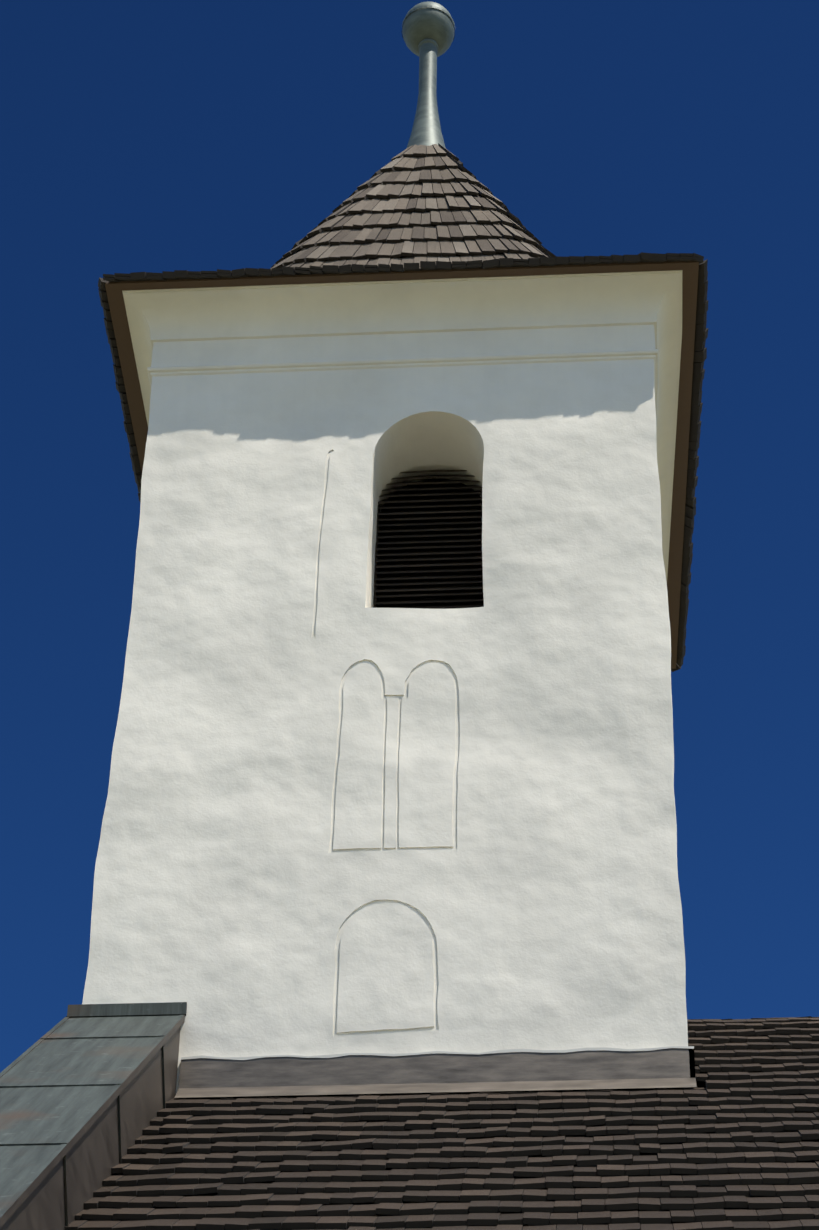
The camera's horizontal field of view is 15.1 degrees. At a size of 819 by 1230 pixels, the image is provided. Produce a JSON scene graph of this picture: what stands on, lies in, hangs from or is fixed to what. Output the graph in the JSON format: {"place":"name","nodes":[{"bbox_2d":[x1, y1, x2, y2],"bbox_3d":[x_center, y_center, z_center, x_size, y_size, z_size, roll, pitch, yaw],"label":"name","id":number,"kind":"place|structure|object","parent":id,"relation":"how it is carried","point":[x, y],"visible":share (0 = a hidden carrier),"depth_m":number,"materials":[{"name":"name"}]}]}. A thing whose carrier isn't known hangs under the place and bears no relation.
{"place":"outdoors","nodes":[
{"label":"outdoors","id":0,"kind":"place"},
{"bbox_2d":[0,1002,186,1229],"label":"gable coping","id":1,"kind":"object","parent":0,"point":[87,1092],"visible":0.92,"depth_m":15.21,"materials":[{"name":"grey metal"}]},
{"bbox_2d":[0,0,818,1072],"label":"sky","id":2,"kind":"structure","parent":0,"point":[154,136],"materials":[{"name":"blue"}]},
{"bbox_2d":[573,1042,711,1229],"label":"nave roof boarding","id":3,"kind":"object","parent":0,"point":[700,1084],"depth_m":16.47,"materials":[{"name":"black wood"}]},
{"bbox_2d":[82,270,687,1092],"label":"tower","id":4,"kind":"structure","parent":3,"relation":"on","point":[342,814],"depth_m":19.07,"materials":[{"name":"paint"}]},
{"bbox_2d":[105,169,698,668],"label":"roof eaves","id":5,"kind":"object","parent":4,"relation":"on","point":[689,269],"visible":0.08,"depth_m":21.29,"materials":[{"name":"brown wood"}]},
{"bbox_2d":[98,143,707,671],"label":"tower roof shingles","id":6,"kind":"object","parent":5,"relation":"on","point":[380,219],"visible":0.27,"depth_m":22.54,"materials":[{"name":"brown wood"}]},
{"bbox_2d":[401,1,454,151],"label":"finial","id":7,"kind":"object","parent":4,"relation":"on","point":[427,31],"visible":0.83,"depth_m":25.71,"materials":[{"name":"metal"}]},
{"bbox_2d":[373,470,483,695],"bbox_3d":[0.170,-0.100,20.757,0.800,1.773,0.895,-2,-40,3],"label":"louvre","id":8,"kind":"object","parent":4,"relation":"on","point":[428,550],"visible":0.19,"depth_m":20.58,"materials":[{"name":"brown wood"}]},
{"bbox_2d":[174,1048,696,1097],"bbox_3d":[0.183,2.937,17.635,2.885,0.343,1.360,-2,-40,3],"label":"base flashing","id":9,"kind":"object","parent":4,"relation":"attached to","point":[421,1073],"visible":0.83,"depth_m":17.23,"materials":[{"name":"grey metal"}]},
{"bbox_2d":[181,1046,693,1059],"bbox_3d":[0.151,2.466,17.329,2.885,0.037,0.030,-2,-40,3],"label":"flashing top edge","id":10,"kind":"object","parent":4,"relation":"attached to","point":[489,1052],"visible":0.83,"depth_m":17.32,"materials":[{"name":"grey metal"}]},
{"bbox_2d":[64,1016,818,1229],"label":"nave roof shingles","id":11,"kind":"object","parent":3,"relation":"on","point":[733,1144],"visible":0.98,"depth_m":15.09,"materials":[{"name":"brown wood"}]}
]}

